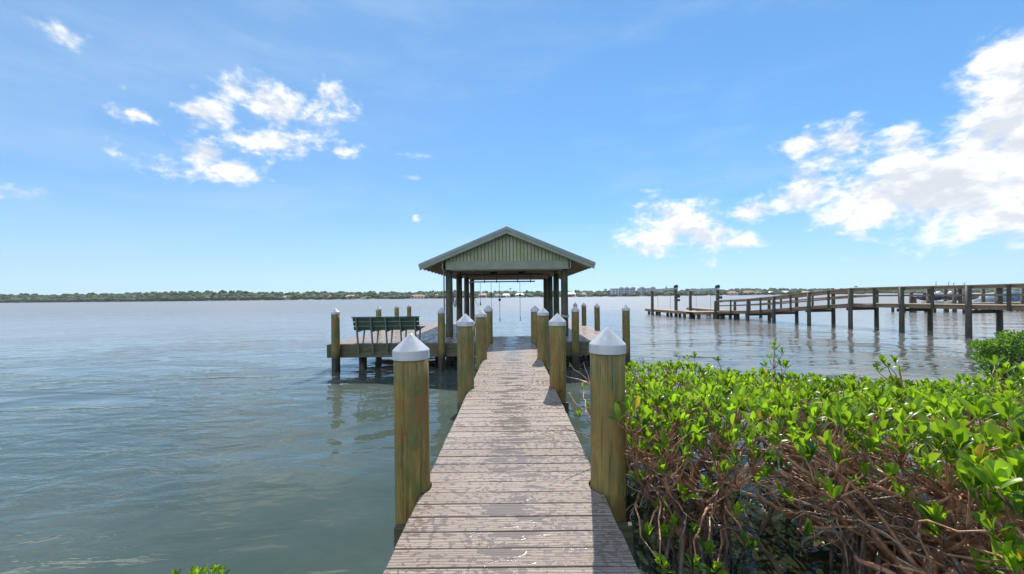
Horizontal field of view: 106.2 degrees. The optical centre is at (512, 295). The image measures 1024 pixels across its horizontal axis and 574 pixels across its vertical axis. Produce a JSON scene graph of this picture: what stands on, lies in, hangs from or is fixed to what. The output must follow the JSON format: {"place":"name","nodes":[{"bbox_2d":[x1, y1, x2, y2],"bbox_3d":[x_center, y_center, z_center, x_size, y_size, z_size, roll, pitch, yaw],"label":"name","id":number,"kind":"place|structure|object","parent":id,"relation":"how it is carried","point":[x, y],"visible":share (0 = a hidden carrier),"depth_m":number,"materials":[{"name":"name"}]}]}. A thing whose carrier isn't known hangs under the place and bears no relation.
{"place":"outdoors","nodes":[
{"label":"outdoors","id":0,"kind":"place"},
{"bbox_2d":[2,292,993,302],"bbox_3d":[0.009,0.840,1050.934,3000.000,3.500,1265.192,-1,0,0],"label":"shore","id":1,"kind":"structure","parent":0,"point":[434,298],"depth_m":458.03,"materials":[{"name":"green plant"}]},
{"bbox_2d":[410,295,424,298],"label":"house","id":2,"kind":"structure","parent":1,"relation":"on","point":[418,296],"depth_m":434.91,"materials":[{"name":"ceramic"}]},
{"bbox_2d":[478,293,486,297],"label":"house","id":3,"kind":"structure","parent":1,"relation":"on","point":[484,294],"depth_m":456.01,"materials":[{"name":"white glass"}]},
{"bbox_2d":[0,288,1019,302],"bbox_3d":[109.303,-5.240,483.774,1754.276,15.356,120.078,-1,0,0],"label":"woods","id":4,"kind":"object","parent":1,"relation":"on","point":[160,296],"visible":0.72,"depth_m":466.36,"materials":[{"name":"green plant"}]},
{"bbox_2d":[610,286,635,295],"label":"apartment block","id":5,"kind":"structure","parent":1,"relation":"on","point":[620,291],"depth_m":469.91,"materials":[{"name":"white concrete"}]},
{"bbox_2d":[637,286,655,295],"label":"apartment block","id":6,"kind":"structure","parent":1,"relation":"on","point":[642,290],"depth_m":470.00,"materials":[{"name":"white concrete"}]},
{"bbox_2d":[727,291,737,294],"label":"house","id":7,"kind":"structure","parent":1,"relation":"on","point":[732,293],"depth_m":477.13,"materials":[{"name":"ceramic"}]},
{"bbox_2d":[0,293,1023,573],"bbox_3d":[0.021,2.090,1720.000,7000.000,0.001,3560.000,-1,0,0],"label":"water","id":8,"kind":"structure","parent":0,"point":[236,437],"depth_m":6.88,"materials":[{"name":"liquid"}]},
{"bbox_2d":[172,563,230,573],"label":"mangrove bush","id":9,"kind":"object","parent":8,"relation":"in","point":[213,569],"visible":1,"depth_m":1.95,"materials":[{"name":"green plant"}]},
{"bbox_2d":[327,302,629,372],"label":"dock platform","id":10,"kind":"structure","parent":8,"relation":"in","point":[437,342],"depth_m":10.96,"materials":[{"name":"wood"}]},
{"bbox_2d":[351,316,424,353],"bbox_3d":[-3.549,1.097,11.109,1.900,1.048,0.822,-1,0,0],"label":"bench","id":11,"kind":"object","parent":10,"relation":"on","point":[392,323],"visible":0.92,"depth_m":10.80,"materials":[{"name":"metal"}]},
{"bbox_2d":[418,226,595,360],"bbox_3d":[-0.165,0.536,16.310,5.600,5.512,8.304,-1,0,0],"label":"boathouse","id":12,"kind":"object","parent":8,"relation":"in","point":[506,250],"visible":0.74,"depth_m":12.43,"materials":[{"name":"metal"}]},
{"bbox_2d":[441,266,444,310],"bbox_3d":[-2.269,0.186,12.562,0.043,2.315,0.134,-1,0,34],"label":"conduit","id":13,"kind":"object","parent":12,"relation":"attached to","point":[444,288],"visible":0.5,"depth_m":12.58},
{"bbox_2d":[453,290,456,306],"bbox_3d":[-2.235,0.101,14.840,0.161,0.695,0.064,-1,0,0],"label":"rope coil","id":14,"kind":"object","parent":12,"relation":"hanging from","point":[455,302],"visible":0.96,"depth_m":14.82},
{"bbox_2d":[459,271,543,320],"bbox_3d":[-0.399,0.064,15.668,3.100,1.939,3.076,-1,0,0],"label":"boat lift","id":15,"kind":"object","parent":12,"relation":"hanging from","point":[517,274],"visible":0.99,"depth_m":15.56,"materials":[{"name":"metal"}]},
{"bbox_2d":[383,305,640,573],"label":"walkway","id":16,"kind":"structure","parent":8,"relation":"in","point":[514,481],"depth_m":2.58,"materials":[{"name":"wood"}]},
{"bbox_2d":[566,362,654,501],"bbox_3d":[1.151,1.584,4.254,1.025,1.595,1.509,-1,0,0],"label":"mangrove bush","id":17,"kind":"object","parent":8,"relation":"in","point":[579,412],"visible":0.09,"depth_m":4.19,"materials":[{"name":"green plant"}]},
{"bbox_2d":[650,285,679,316],"bbox_3d":[14.858,0.950,37.792,0.447,3.974,3.974,-1,0,-19],"label":"boat hoist","id":18,"kind":"object","parent":8,"relation":"in","point":[676,295],"visible":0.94,"depth_m":36.65,"materials":[{"name":"metal"}]},
{"bbox_2d":[625,351,726,446],"bbox_3d":[2.040,1.589,5.098,1.674,1.566,1.499,-1,0,13],"label":"mangrove bush","id":19,"kind":"object","parent":8,"relation":"in","point":[670,372],"visible":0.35,"depth_m":5.16,"materials":[{"name":"green plant"}]},
{"bbox_2d":[566,366,799,573],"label":"mangrove bush","id":20,"kind":"object","parent":8,"relation":"in","point":[709,501],"visible":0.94,"depth_m":2.60,"materials":[{"name":"green plant"}]},
{"bbox_2d":[625,370,747,506],"bbox_3d":[1.746,1.563,3.956,1.501,1.623,1.323,-1,0,-37],"label":"mangrove bush","id":21,"kind":"object","parent":8,"relation":"in","point":[729,382],"visible":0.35,"depth_m":3.86,"materials":[{"name":"green plant"}]},
{"bbox_2d":[689,285,721,317],"bbox_3d":[18.413,0.964,37.289,0.505,3.873,7.900,-1,0,7],"label":"boat hoist","id":22,"kind":"object","parent":8,"relation":"in","point":[716,288],"visible":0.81,"depth_m":35.23,"materials":[{"name":"metal"}]},
{"bbox_2d":[713,339,905,468],"bbox_3d":[3.318,1.458,4.577,1.744,1.803,1.834,-1,0,20],"label":"mangrove bush","id":23,"kind":"object","parent":8,"relation":"in","point":[765,374],"visible":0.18,"depth_m":4.78,"materials":[{"name":"green plant"}]},
{"bbox_2d":[713,370,935,538],"bbox_3d":[2.605,1.522,3.367,1.654,1.687,1.238,-1,0,23],"label":"mangrove bush","id":24,"kind":"object","parent":8,"relation":"in","point":[849,386],"visible":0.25,"depth_m":3.31,"materials":[{"name":"green plant"}]},
{"bbox_2d":[645,283,1023,337],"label":"neighbour pier","id":25,"kind":"structure","parent":8,"relation":"in","point":[968,306],"depth_m":21.96,"materials":[{"name":"brown wood"}]},
{"bbox_2d":[705,383,965,573],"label":"mangrove bush","id":26,"kind":"object","parent":8,"relation":"in","point":[844,411],"visible":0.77,"depth_m":2.24,"materials":[{"name":"green plant"}]},
{"bbox_2d":[758,390,1023,573],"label":"mangrove bush","id":27,"kind":"object","parent":8,"relation":"in","point":[984,534],"visible":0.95,"depth_m":1.76,"materials":[{"name":"green plant"}]},
{"bbox_2d":[846,354,1023,482],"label":"mangrove bush","id":28,"kind":"object","parent":8,"relation":"in","point":[942,387],"visible":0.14,"depth_m":4.14,"materials":[{"name":"green plant"}]},
{"bbox_2d":[891,281,1023,312],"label":"dock","id":29,"kind":"object","parent":8,"relation":"in","point":[912,299],"visible":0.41,"depth_m":38.94,"materials":[{"name":"brown wood"}]},
{"bbox_2d":[916,290,945,302],"bbox_3d":[43.639,0.079,39.904,3.050,1.388,1.160,-1,0,-8],"label":"jet ski","id":30,"kind":"object","parent":29,"relation":"on","point":[936,299],"visible":0.47,"depth_m":39.70,"materials":[{"name":"white plastic"}]},
{"bbox_2d":[945,291,978,302],"bbox_3d":[46.178,0.053,39.904,3.050,1.388,1.160,-1,0,8],"label":"jet ski","id":31,"kind":"object","parent":29,"relation":"on","point":[950,297],"visible":0.17,"depth_m":39.78,"materials":[{"name":"white plastic"}]},
{"bbox_2d":[895,362,1023,573],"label":"mangrove bush","id":32,"kind":"object","parent":8,"relation":"in","point":[1012,390],"visible":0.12,"depth_m":2.99,"materials":[{"name":"green plant"}]},
{"bbox_2d":[920,367,1023,399],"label":"mangrove bush","id":33,"kind":"object","parent":8,"relation":"in","point":[966,379],"visible":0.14,"depth_m":4.65,"materials":[{"name":"green plant"}]},
{"bbox_2d":[967,329,1023,396],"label":"leaved shrub","id":34,"kind":"object","parent":8,"relation":"in","point":[1011,351],"visible":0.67,"depth_m":5.66,"materials":[{"name":"green plant"}]},
{"bbox_2d":[972,290,1019,302],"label":"motor boat","id":35,"kind":"object","parent":8,"relation":"on","point":[1013,299],"visible":0.26,"depth_m":43.31,"materials":[{"name":"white plastic"}]},
{"bbox_2d":[0,0,1023,294],"label":"sky","id":36,"kind":"structure","parent":0,"point":[255,146],"materials":[{"name":"blue"}]}
]}

